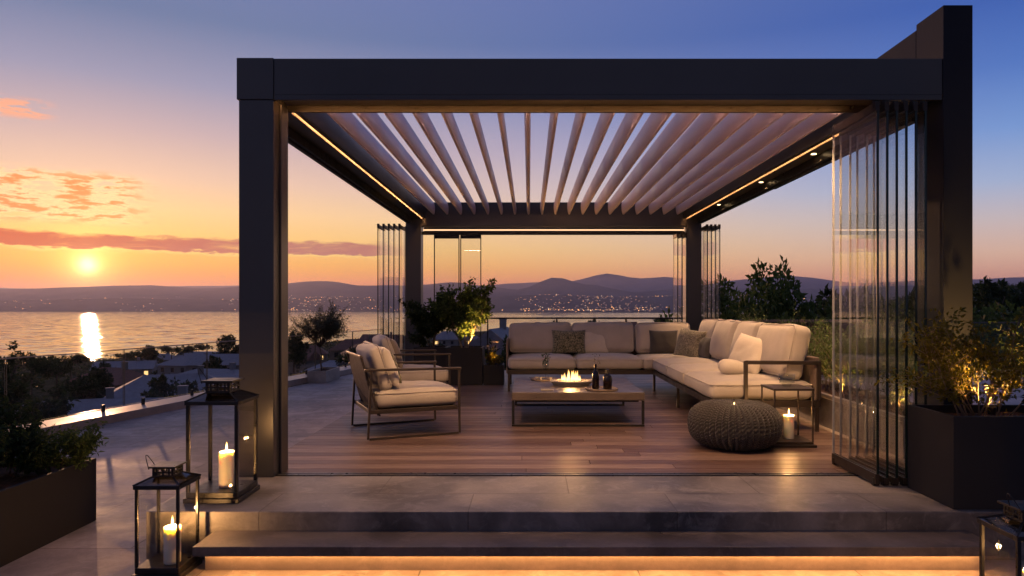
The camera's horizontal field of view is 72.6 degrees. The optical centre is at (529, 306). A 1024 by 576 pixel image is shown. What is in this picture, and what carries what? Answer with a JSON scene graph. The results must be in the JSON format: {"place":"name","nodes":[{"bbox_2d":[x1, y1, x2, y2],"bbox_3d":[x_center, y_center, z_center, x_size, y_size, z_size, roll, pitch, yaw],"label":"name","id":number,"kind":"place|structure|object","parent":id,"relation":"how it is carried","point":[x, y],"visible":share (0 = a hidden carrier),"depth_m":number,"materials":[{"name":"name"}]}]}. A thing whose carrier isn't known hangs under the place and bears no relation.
{"place":"outdoors","nodes":[
{"label":"outdoors","id":0,"kind":"place"},
{"bbox_2d":[0,312,743,363],"bbox_3d":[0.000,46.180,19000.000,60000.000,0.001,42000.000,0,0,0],"label":"bay water","id":1,"kind":"structure","parent":0,"point":[42,333],"depth_m":1501.71,"materials":[{"name":"grey liquid"}]},
{"bbox_2d":[0,308,822,312],"bbox_3d":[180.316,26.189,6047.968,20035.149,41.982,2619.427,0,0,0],"label":"shore","id":2,"kind":"structure","parent":0,"point":[542,310],"depth_m":5718.77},
{"bbox_2d":[5,294,846,311],"bbox_3d":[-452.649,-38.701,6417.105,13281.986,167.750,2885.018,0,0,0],"label":"town","id":3,"kind":"object","parent":2,"relation":"on","point":[591,310],"visible":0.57,"depth_m":6143.08},
{"bbox_2d":[0,295,904,310],"bbox_3d":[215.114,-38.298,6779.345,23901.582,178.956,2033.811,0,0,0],"label":"shore hills","id":4,"kind":"structure","parent":0,"point":[505,302],"depth_m":6290.70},
{"bbox_2d":[0,278,1016,300],"bbox_3d":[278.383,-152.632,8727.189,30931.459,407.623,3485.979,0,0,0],"label":"hills","id":5,"kind":"structure","parent":0,"point":[550,286],"depth_m":8117.41,"materials":[{"name":"purple"}]},
{"bbox_2d":[0,285,1017,398],"bbox_3d":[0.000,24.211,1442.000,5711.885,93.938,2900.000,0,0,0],"label":"hillside terrain","id":6,"kind":"structure","parent":0,"point":[48,384],"depth_m":304.18,"materials":[{"name":"plant"}]},
{"bbox_2d":[0,340,42,401],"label":"conifer tree","id":7,"kind":"object","parent":6,"relation":"on","point":[25,377],"visible":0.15,"depth_m":75.06,"materials":[{"name":"green plant"}]},
{"bbox_2d":[0,351,57,397],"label":"umbrella pine","id":8,"kind":"object","parent":6,"relation":"on","point":[20,361],"visible":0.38,"depth_m":148.11,"materials":[{"name":"green plant"}]},
{"bbox_2d":[0,372,80,426],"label":"broadleaf tree","id":9,"kind":"object","parent":6,"relation":"on","point":[17,392],"visible":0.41,"depth_m":59.77,"materials":[{"name":"green plant"}]},
{"bbox_2d":[25,356,74,388],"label":"umbrella pine","id":10,"kind":"object","parent":6,"relation":"on","point":[44,367],"visible":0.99,"depth_m":118.08,"materials":[{"name":"green plant"}]},
{"bbox_2d":[54,352,94,379],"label":"umbrella pine","id":11,"kind":"object","parent":6,"relation":"on","point":[78,358],"visible":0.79,"depth_m":174.70,"materials":[{"name":"green plant"}]},
{"bbox_2d":[46,374,105,399],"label":"broadleaf tree","id":12,"kind":"object","parent":6,"relation":"on","point":[90,386],"visible":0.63,"depth_m":94.62,"materials":[{"name":"green plant"}]},
{"bbox_2d":[15,387,144,416],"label":"house","id":13,"kind":"structure","parent":6,"relation":"on","point":[82,404],"depth_m":69.89,"materials":[{"name":"stone"}]},
{"bbox_2d":[59,366,118,397],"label":"broadleaf tree","id":14,"kind":"object","parent":6,"relation":"on","point":[107,380],"visible":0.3,"depth_m":104.95,"materials":[{"name":"green plant"}]},
{"bbox_2d":[69,362,144,388],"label":"house","id":15,"kind":"structure","parent":6,"relation":"on","point":[130,375],"depth_m":118.23,"materials":[{"name":"ceramic"}]},
{"bbox_2d":[89,357,157,374],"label":"house","id":16,"kind":"structure","parent":6,"relation":"on","point":[139,366],"depth_m":213.11,"materials":[{"name":"stone"}]},
{"bbox_2d":[65,385,200,433],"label":"house","id":17,"kind":"structure","parent":6,"relation":"on","point":[113,403],"depth_m":60.87,"materials":[{"name":"stone"}]},
{"bbox_2d":[135,344,164,361],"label":"broadleaf tree","id":18,"kind":"object","parent":6,"relation":"on","point":[147,354],"visible":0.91,"depth_m":259.54,"materials":[{"name":"green plant"}]},
{"bbox_2d":[140,373,180,397],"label":"broadleaf tree","id":19,"kind":"object","parent":6,"relation":"on","point":[160,387],"visible":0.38,"depth_m":80.03,"materials":[{"name":"green plant"}]},
{"bbox_2d":[104,365,233,397],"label":"house","id":20,"kind":"structure","parent":6,"relation":"on","point":[136,386],"depth_m":89.95,"materials":[{"name":"stone"}]},
{"bbox_2d":[157,353,205,374],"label":"house","id":21,"kind":"structure","parent":6,"relation":"on","point":[174,366],"depth_m":201.54,"materials":[{"name":"stone"}]},
{"bbox_2d":[179,362,238,383],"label":"house","id":22,"kind":"structure","parent":6,"relation":"on","point":[232,371],"depth_m":110.45,"materials":[{"name":"stone"}]},
{"bbox_2d":[183,354,238,370],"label":"house","id":23,"kind":"structure","parent":6,"relation":"on","point":[193,361],"depth_m":157.06,"materials":[{"name":"stone"}]},
{"bbox_2d":[212,334,238,353],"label":"broadleaf tree","id":24,"kind":"object","parent":6,"relation":"on","point":[224,346],"visible":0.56,"depth_m":227.76,"materials":[{"name":"green plant"}]},
{"bbox_2d":[288,331,311,373],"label":"broadleaf tree","id":25,"kind":"object","parent":6,"relation":"on","point":[297,346],"visible":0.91,"depth_m":168.21,"materials":[{"name":"green plant"}]},
{"bbox_2d":[288,350,322,375],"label":"house","id":26,"kind":"structure","parent":6,"relation":"on","point":[310,362],"depth_m":186.35,"materials":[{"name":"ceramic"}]},
{"bbox_2d":[328,335,371,359],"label":"house","id":27,"kind":"structure","parent":6,"relation":"on","point":[343,345],"depth_m":201.07,"materials":[{"name":"ceramic"}]},
{"bbox_2d":[431,331,478,345],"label":"house","id":28,"kind":"structure","parent":6,"relation":"on","point":[445,338],"depth_m":294.75,"materials":[{"name":"stone"}]},
{"bbox_2d":[469,319,508,362],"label":"house","id":29,"kind":"structure","parent":6,"relation":"on","point":[495,335],"depth_m":77.99,"materials":[{"name":"stone"}]},
{"bbox_2d":[0,283,1015,397],"bbox_3d":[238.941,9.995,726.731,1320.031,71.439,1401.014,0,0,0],"label":"undergrowth","id":30,"kind":"object","parent":6,"relation":"on","point":[42,380],"visible":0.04,"depth_m":274.58,"materials":[{"name":"green plant"}]},
{"bbox_2d":[658,273,757,321],"bbox_3d":[5.038,4.569,18.067,4.372,10.952,3.744,0,0,-19],"label":"garden tree","id":31,"kind":"object","parent":6,"relation":"on","point":[727,311],"visible":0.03,"depth_m":18.30,"materials":[{"name":"green plant"}]},
{"bbox_2d":[722,255,831,322],"bbox_3d":[5.739,4.368,17.321,3.335,11.329,3.895,0,0,-35],"label":"garden tree","id":32,"kind":"object","parent":6,"relation":"on","point":[756,275],"visible":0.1,"depth_m":17.03,"materials":[{"name":"green plant"}]},
{"bbox_2d":[734,274,830,322],"bbox_3d":[6.349,4.620,16.666,3.853,10.818,4.499,0,0,-4],"label":"garden tree","id":33,"kind":"object","parent":6,"relation":"on","point":[798,294],"visible":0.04,"depth_m":16.53,"materials":[{"name":"green plant"}]},
{"bbox_2d":[808,283,880,316],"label":"broadleaf tree","id":34,"kind":"object","parent":6,"relation":"on","point":[826,293],"depth_m":41.62,"materials":[{"name":"green plant"}]},
{"bbox_2d":[814,284,914,348],"bbox_3d":[15.937,4.548,36.263,8.682,11.361,6.999,0,0,-43],"label":"broadleaf tree","id":35,"kind":"object","parent":6,"relation":"on","point":[823,313],"visible":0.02,"depth_m":36.56,"materials":[{"name":"green plant"}]},
{"bbox_2d":[825,287,914,369],"bbox_3d":[8.882,4.766,17.988,4.675,10.539,4.004,0,0,-31],"label":"garden tree","id":36,"kind":"object","parent":6,"relation":"on","point":[862,309],"visible":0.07,"depth_m":18.19,"materials":[{"name":"green plant"}]},
{"bbox_2d":[879,287,1000,341],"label":"broadleaf tree","id":37,"kind":"object","parent":6,"relation":"on","point":[911,304],"visible":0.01,"depth_m":48.99,"materials":[{"name":"green plant"}]},
{"bbox_2d":[889,300,1021,367],"bbox_3d":[11.044,4.918,16.591,4.362,10.207,5.094,0,0,-16],"label":"garden tree","id":38,"kind":"object","parent":6,"relation":"on","point":[991,310],"visible":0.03,"depth_m":16.29,"materials":[{"name":"green plant"}]},
{"bbox_2d":[973,302,1020,343],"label":"broadleaf tree","id":39,"kind":"object","parent":6,"relation":"on","point":[983,316],"visible":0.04,"depth_m":54.61,"materials":[{"name":"green plant"}]},
{"bbox_2d":[973,275,1023,316],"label":"broadleaf tree","id":40,"kind":"object","parent":6,"relation":"on","point":[987,293],"visible":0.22,"depth_m":74.15,"materials":[{"name":"green plant"}]},
{"bbox_2d":[973,299,1023,371],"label":"garden tree","id":41,"kind":"object","parent":6,"relation":"on","point":[1009,305],"visible":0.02,"depth_m":15.76,"materials":[{"name":"green plant"}]},
{"bbox_2d":[0,374,1023,575],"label":"terrace","id":42,"kind":"structure","parent":0,"point":[103,544],"depth_m":5.18,"materials":[{"name":"ceramic"}]},
{"bbox_2d":[0,458,95,567],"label":"planter","id":43,"kind":"object","parent":42,"relation":"on","point":[40,510],"visible":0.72,"depth_m":4.28,"materials":[{"name":"black metal"}]},
{"bbox_2d":[0,395,31,434],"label":"planter bush","id":44,"kind":"object","parent":43,"relation":"in","point":[5,404],"visible":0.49,"depth_m":4.69,"materials":[{"name":"green plant"}]},
{"bbox_2d":[0,400,54,478],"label":"planter bush","id":45,"kind":"object","parent":43,"relation":"in","point":[26,445],"visible":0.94,"depth_m":4.37,"materials":[{"name":"green plant"}]},
{"bbox_2d":[4,418,108,474],"bbox_3d":[-3.097,0.932,4.552,0.620,0.400,0.391,0,0,-21],"label":"planter bush","id":46,"kind":"object","parent":43,"relation":"in","point":[75,448],"visible":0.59,"depth_m":4.51,"materials":[{"name":"green plant"}]},
{"bbox_2d":[131,455,201,575],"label":"lantern","id":47,"kind":"object","parent":42,"relation":"on","point":[178,479],"visible":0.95,"depth_m":3.76,"materials":[{"name":"metal"}]},
{"bbox_2d":[164,518,180,564],"bbox_3d":[-1.945,1.268,3.800,0.086,0.254,0.086,0,0,0],"label":"pillar candle","id":48,"kind":"object","parent":47,"relation":"on","point":[170,544],"visible":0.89,"depth_m":3.76,"materials":[{"name":"beige wax"}]},
{"bbox_2d":[16,365,351,435],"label":"kerb","id":49,"kind":"structure","parent":42,"relation":"on","point":[120,414],"depth_m":9.03,"materials":[{"name":"white"}]},
{"bbox_2d":[0,329,381,423],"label":"glass balustrade","id":50,"kind":"object","parent":49,"relation":"on","point":[143,401],"visible":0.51,"depth_m":9.23,"materials":[{"name":"glass"}]},
{"bbox_2d":[307,367,339,382],"bbox_3d":[-4.040,1.349,13.725,0.360,0.219,0.950,0,0,0],"label":"planter","id":51,"kind":"object","parent":42,"relation":"on","point":[325,374],"visible":1,"depth_m":13.25,"materials":[{"name":"concrete"}]},
{"bbox_2d":[288,296,351,370],"bbox_3d":[-4.132,0.548,13.438,1.399,1.488,1.393,0,0,-37],"label":"standard tree","id":52,"kind":"object","parent":51,"relation":"in","point":[327,329],"visible":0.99,"depth_m":13.37,"materials":[{"name":"green plant"}]},
{"bbox_2d":[382,224,389,337],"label":"folding glass panel","id":53,"kind":"object","parent":42,"relation":"on","point":[384,226],"visible":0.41,"depth_m":11.26,"materials":[{"name":"clear glass"}]},
{"bbox_2d":[388,224,394,339],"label":"folding glass panel","id":54,"kind":"object","parent":42,"relation":"on","point":[390,227],"visible":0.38,"depth_m":11.24,"materials":[{"name":"clear glass"}]},
{"bbox_2d":[393,224,398,345],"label":"folding glass panel","id":55,"kind":"object","parent":42,"relation":"on","point":[395,227],"visible":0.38,"depth_m":11.30,"materials":[{"name":"clear glass"}]},
{"bbox_2d":[398,224,404,364],"bbox_3d":[-2.080,0.065,11.385,0.036,2.770,0.480,0,0,0],"label":"folding glass panel","id":56,"kind":"object","parent":42,"relation":"on","point":[401,285],"visible":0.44,"depth_m":11.37,"materials":[{"name":"clear glass"}]},
{"bbox_2d":[146,476,1023,558],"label":"landing","id":57,"kind":"object","parent":42,"relation":"on","point":[566,503],"visible":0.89,"depth_m":4.10,"materials":[{"name":"stone"}]},
{"bbox_2d":[183,368,259,503],"bbox_3d":[-1.900,0.778,4.325,0.334,0.801,0.334,0,0,0],"label":"lantern","id":58,"kind":"object","parent":57,"relation":"on","point":[211,491],"visible":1,"depth_m":4.22,"materials":[{"name":"metal"}]},
{"bbox_2d":[219,444,233,487],"bbox_3d":[-1.875,0.979,4.320,0.092,0.274,0.092,0,0,0],"label":"pillar candle","id":59,"kind":"object","parent":58,"relation":"on","point":[226,468],"visible":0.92,"depth_m":4.28,"materials":[{"name":"beige wax"}]},
{"bbox_2d":[832,101,879,485],"bbox_3d":[2.275,-0.085,4.880,0.036,2.521,0.670,0,0,0],"label":"folding glass panel","id":60,"kind":"object","parent":57,"relation":"on","point":[873,477],"visible":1,"depth_m":4.77,"materials":[{"name":"clear glass"}]},
{"bbox_2d":[839,101,888,485],"bbox_3d":[2.337,-0.085,4.890,0.036,2.521,0.690,0,0,0],"label":"folding glass panel","id":61,"kind":"object","parent":57,"relation":"on","point":[884,108],"visible":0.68,"depth_m":4.58,"materials":[{"name":"clear glass"}]},
{"bbox_2d":[848,101,898,485],"bbox_3d":[2.400,-0.085,4.880,0.036,2.521,0.670,0,0,0],"label":"folding glass panel","id":62,"kind":"object","parent":57,"relation":"on","point":[894,108],"visible":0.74,"depth_m":4.55,"materials":[{"name":"clear glass"}]},
{"bbox_2d":[775,5,972,404],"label":"wall pillar","id":63,"kind":"structure","parent":57,"relation":"on","point":[944,33],"depth_m":4.79,"materials":[{"name":"black metal"}]},
{"bbox_2d":[856,101,907,485],"bbox_3d":[2.462,-0.085,4.890,0.036,2.521,0.690,0,0,0],"label":"folding glass panel","id":64,"kind":"object","parent":57,"relation":"on","point":[903,108],"visible":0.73,"depth_m":4.55,"materials":[{"name":"clear glass"}]},
{"bbox_2d":[865,101,917,475],"bbox_3d":[2.525,-0.085,4.880,0.036,2.521,0.670,0,0,0],"label":"folding glass panel","id":65,"kind":"object","parent":57,"relation":"on","point":[912,106],"visible":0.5,"depth_m":4.94,"materials":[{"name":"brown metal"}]},
{"bbox_2d":[872,101,926,471],"bbox_3d":[2.587,-0.085,4.890,0.036,2.521,0.690,0,0,0],"label":"folding glass panel","id":66,"kind":"object","parent":57,"relation":"on","point":[922,106],"visible":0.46,"depth_m":4.72,"materials":[{"name":"clear glass"}]},
{"bbox_2d":[908,405,1023,508],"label":"planter","id":67,"kind":"object","parent":57,"relation":"on","point":[961,461],"visible":0.89,"depth_m":4.04,"materials":[{"name":"black metal"}]},
{"bbox_2d":[874,306,1023,415],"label":"lit shrub","id":68,"kind":"object","parent":67,"relation":"on","point":[938,356],"visible":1,"depth_m":4.24,"materials":[{"name":"green plant"}]},
{"bbox_2d":[963,308,1023,403],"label":"dark shrub","id":69,"kind":"object","parent":67,"relation":"on","point":[1004,334],"visible":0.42,"depth_m":4.60,"materials":[{"name":"green plant"}]},
{"bbox_2d":[205,556,978,569],"bbox_3d":[0.355,1.399,3.923,4.290,0.119,0.146,0,0,0],"label":"step riser","id":70,"kind":"object","parent":42,"relation":"on","point":[591,562],"visible":0.36,"depth_m":3.85,"materials":[{"name":"stone"}]},
{"bbox_2d":[192,530,998,555],"bbox_3d":[0.355,1.312,3.859,4.310,0.052,0.278,0,0,0],"label":"step tread","id":71,"kind":"object","parent":70,"relation":"on","point":[590,543],"visible":0.95,"depth_m":3.77,"materials":[{"name":"stone"}]},
{"bbox_2d":[976,493,1023,575],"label":"lantern","id":72,"kind":"object","parent":42,"relation":"on","point":[1008,523],"visible":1,"depth_m":3.02,"materials":[{"name":"metal"}]},
{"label":"deck base","id":73,"kind":"structure","parent":42,"relation":"on","visible":0},
{"bbox_2d":[276,370,904,475],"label":"deck","id":74,"kind":"structure","parent":73,"relation":"on","point":[489,438],"depth_m":5.98,"materials":[{"name":"brown wood"}]},
{"bbox_2d":[346,342,461,440],"bbox_3d":[-1.212,0.762,6.630,0.922,0.832,0.834,0,0,-24],"label":"lounge chair","id":75,"kind":"object","parent":74,"relation":"on","point":[379,393],"visible":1,"depth_m":6.33,"materials":[{"name":"beige fabric"}]},
{"bbox_2d":[379,346,398,387],"bbox_3d":[-1.317,0.553,6.419,0.161,0.399,0.440,-22,9,-22],"label":"throw pillow","id":76,"kind":"object","parent":75,"relation":"on","point":[389,363],"visible":0.56,"depth_m":6.24,"materials":[{"name":"beige fabric"}]},
{"bbox_2d":[365,334,450,384],"bbox_3d":[-1.503,0.762,8.542,0.922,0.832,0.834,0,0,-20],"label":"lounge chair","id":77,"kind":"object","parent":74,"relation":"on","point":[381,340],"visible":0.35,"depth_m":8.25,"materials":[{"name":"beige fabric"}]},
{"bbox_2d":[414,346,447,366],"bbox_3d":[-1.515,0.904,10.860,0.490,0.549,0.480,0,0,0],"label":"planter","id":78,"kind":"object","parent":74,"relation":"on","point":[440,359],"visible":0.4,"depth_m":10.62,"materials":[{"name":"black metal"}]},
{"bbox_2d":[398,298,445,346],"bbox_3d":[-1.662,0.273,10.867,0.863,0.820,0.858,0,0,0],"label":"potted shrub","id":79,"kind":"object","parent":78,"relation":"on","point":[427,325],"visible":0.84,"depth_m":10.70,"materials":[{"name":"green plant"}]},
{"bbox_2d":[445,346,484,384],"bbox_3d":[-0.975,0.901,10.675,0.550,0.555,0.550,0,0,0],"label":"planter","id":80,"kind":"object","parent":74,"relation":"on","point":[470,361],"visible":0.98,"depth_m":10.40,"materials":[{"name":"black metal"}]},
{"bbox_2d":[424,277,496,347],"bbox_3d":[-1.019,0.121,10.679,1.043,1.127,0.924,0,0,28],"label":"potted tree","id":81,"kind":"object","parent":80,"relation":"on","point":[468,313],"visible":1,"depth_m":10.56,"materials":[{"name":"green plant"}]},
{"bbox_2d":[484,363,503,384],"bbox_3d":[-0.530,1.030,10.580,0.300,0.299,0.320,0,0,0],"label":"planter","id":82,"kind":"object","parent":74,"relation":"on","point":[493,374],"visible":0.99,"depth_m":10.42,"materials":[{"name":"black metal"}]},
{"bbox_2d":[512,377,644,426],"bbox_3d":[0.480,1.012,7.550,1.300,0.334,1.460,0,0,0],"label":"coffee table","id":83,"kind":"object","parent":74,"relation":"on","point":[526,389],"visible":0.98,"depth_m":6.83,"materials":[{"name":"metal"}]},
{"bbox_2d":[550,372,591,385],"bbox_3d":[0.450,0.759,7.460,0.450,0.170,0.330,0,0,0],"label":"fire bowl","id":84,"kind":"object","parent":83,"relation":"on","point":[575,380],"visible":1,"depth_m":7.38,"materials":[{"name":"stone"}]},
{"bbox_2d":[487,317,681,361],"bbox_3d":[0.500,0.708,12.625,5.024,1.005,0.050,0,0,0],"label":"balustrade","id":85,"kind":"object","parent":74,"relation":"on","point":[625,318],"visible":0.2,"depth_m":12.60,"materials":[{"name":"metal"}]},
{"bbox_2d":[237,58,941,476],"bbox_3d":[0.407,-0.265,8.223,4.875,2.889,6.855,0,0,0],"label":"pergola","id":86,"kind":"object","parent":74,"relation":"on","point":[757,128],"visible":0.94,"depth_m":5.06,"materials":[{"name":"paint"}]},
{"bbox_2d":[434,235,459,345],"bbox_3d":[-1.360,0.003,11.500,0.420,2.350,0.036,0,0,0],"label":"sliding glass door","id":87,"kind":"structure","parent":86,"relation":"attached to","point":[447,237],"depth_m":11.48,"materials":[{"name":"glass"}]},
{"bbox_2d":[460,235,480,345],"bbox_3d":[-0.963,0.003,11.500,0.345,2.350,0.036,0,0,0],"label":"sliding glass door","id":88,"kind":"structure","parent":86,"relation":"attached to","point":[470,236],"depth_m":11.48,"materials":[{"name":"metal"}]},
{"bbox_2d":[506,319,821,431],"bbox_3d":[1.202,0.673,8.520,3.043,1.012,4.060,0,0,0],"label":"corner sofa","id":89,"kind":"object","parent":74,"relation":"on","point":[783,354],"visible":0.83,"depth_m":8.66,"materials":[{"name":"beige fabric"}]},
{"bbox_2d":[552,330,585,353],"bbox_3d":[0.580,0.523,10.183,0.500,0.366,0.164,0,-16,0],"label":"throw pillow","id":90,"kind":"object","parent":89,"relation":"on","point":[568,341],"visible":1,"depth_m":10.12,"materials":[{"name":"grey fabric"}]},
{"bbox_2d":[578,332,607,353],"bbox_3d":[0.937,0.535,10.258,0.460,0.343,0.159,0,-14,-4],"label":"throw pillow","id":91,"kind":"object","parent":89,"relation":"on","point":[594,343],"visible":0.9,"depth_m":10.20,"materials":[{"name":"beige fabric"}]},
{"bbox_2d":[649,330,677,353],"bbox_3d":[1.965,0.526,10.185,0.420,0.362,0.148,0,-15,6],"label":"throw pillow","id":92,"kind":"object","parent":89,"relation":"on","point":[663,341],"visible":0.94,"depth_m":10.13,"materials":[{"name":"grey fabric"}]},
{"bbox_2d":[673,328,706,356],"bbox_3d":[2.200,0.509,9.545,0.170,0.403,0.440,24,-10,-40],"label":"throw pillow","id":93,"kind":"object","parent":89,"relation":"on","point":[687,343],"visible":0.93,"depth_m":9.48,"materials":[{"name":"grey fabric"}]},
{"bbox_2d":[698,337,710,358],"bbox_3d":[2.355,0.553,9.306,0.138,0.304,0.420,14,-2,-10],"label":"throw pillow","id":94,"kind":"object","parent":89,"relation":"on","point":[704,347],"visible":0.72,"depth_m":9.21,"materials":[{"name":"grey fabric"}]},
{"bbox_2d":[718,359,742,374],"bbox_3d":[2.060,0.625,7.080,0.300,0.166,0.166,11,-4,-20],"label":"bolster pillow","id":95,"kind":"object","parent":89,"relation":"on","point":[728,366],"visible":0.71,"depth_m":7.01,"materials":[{"name":"beige fabric"}]},
{"bbox_2d":[728,333,761,373],"bbox_3d":[2.309,0.511,7.331,0.192,0.422,0.500,26,-3,-24],"label":"throw pillow","id":96,"kind":"object","parent":89,"relation":"on","point":[746,347],"visible":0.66,"depth_m":7.25,"materials":[{"name":"beige fabric"}]},
{"bbox_2d":[687,399,782,450],"bbox_3d":[1.730,0.996,5.880,0.771,0.380,0.771,0,0,0],"label":"pouf","id":97,"kind":"object","parent":74,"relation":"on","point":[744,425],"visible":0.99,"depth_m":5.61,"materials":[{"name":"grey fabric"}]},
{"bbox_2d":[761,384,816,447],"bbox_3d":[2.210,0.934,5.980,0.370,0.490,0.370,0,0,0],"label":"side table","id":98,"kind":"object","parent":74,"relation":"on","point":[798,441],"visible":0.73,"depth_m":5.83,"materials":[{"name":"brown metal"}]},
{"bbox_2d":[784,410,793,438],"bbox_3d":[2.225,1.003,5.970,0.086,0.259,0.086,0,0,0],"label":"pillar candle","id":99,"kind":"object","parent":98,"relation":"on","point":[788,426],"visible":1,"depth_m":5.93,"materials":[{"name":"beige wax"}]},
{"bbox_2d":[0,274,1023,291],"bbox_3d":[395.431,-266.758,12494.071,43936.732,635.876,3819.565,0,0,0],"label":"hills","id":100,"kind":"structure","parent":0,"point":[620,282],"depth_m":11935.85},
{"bbox_2d":[0,0,1023,287],"label":"sky","id":101,"kind":"structure","parent":0,"point":[119,119],"materials":[{"name":"orange"}]},
{"bbox_2d":[277,472,858,475],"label":"floor track","id":102,"kind":"structure","parent":0,"point":[567,474],"depth_m":4.86,"materials":[{"name":"metal"}]},
{"bbox_2d":[776,370,1023,462],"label":"side paving","id":103,"kind":"structure","parent":0,"point":[1012,401],"depth_m":9.03,"materials":[{"name":"stone"}]},
{"bbox_2d":[703,224,712,318],"bbox_3d":[2.920,-0.065,11.400,0.036,2.490,0.510,0,0,0],"label":"folding glass panel","id":104,"kind":"object","parent":103,"relation":"on","point":[710,227],"visible":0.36,"depth_m":11.17,"materials":[{"name":"clear glass"}]},
{"bbox_2d":[701,320,875,374],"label":"screen wall","id":105,"kind":"structure","parent":103,"relation":"on","point":[844,325],"depth_m":11.96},
{"bbox_2d":[778,379,914,458],"bbox_3d":[3.212,1.020,8.375,0.677,0.325,5.950,0,0,0],"label":"raised planter","id":106,"kind":"object","parent":103,"relation":"on","point":[825,413],"visible":0.18,"depth_m":6.27,"materials":[{"name":"stone"}]},
{"bbox_2d":[807,319,863,391],"bbox_3d":[3.347,0.538,7.730,0.921,0.789,0.980,0,0,35],"label":"border shrub","id":107,"kind":"object","parent":106,"relation":"on","point":[818,347],"visible":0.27,"depth_m":7.65,"materials":[{"name":"green plant"}]},
{"bbox_2d":[792,315,914,400],"bbox_3d":[3.224,0.512,6.810,1.121,0.842,1.300,0,0,0],"label":"border shrub","id":108,"kind":"object","parent":106,"relation":"on","point":[826,366],"visible":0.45,"depth_m":6.84,"materials":[{"name":"green plant"}]},
{"bbox_2d":[823,305,914,410],"bbox_3d":[3.239,0.456,6.334,1.019,0.953,0.933,0,0,0],"label":"border shrub","id":109,"kind":"object","parent":106,"relation":"on","point":[863,357],"visible":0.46,"depth_m":6.33,"materials":[{"name":"green plant"}]},
{"bbox_2d":[868,332,982,415],"bbox_3d":[3.284,0.549,5.757,1.023,0.769,0.901,0,0,-39],"label":"border shrub","id":110,"kind":"object","parent":106,"relation":"on","point":[901,372],"visible":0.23,"depth_m":5.71,"materials":[{"name":"green plant"}]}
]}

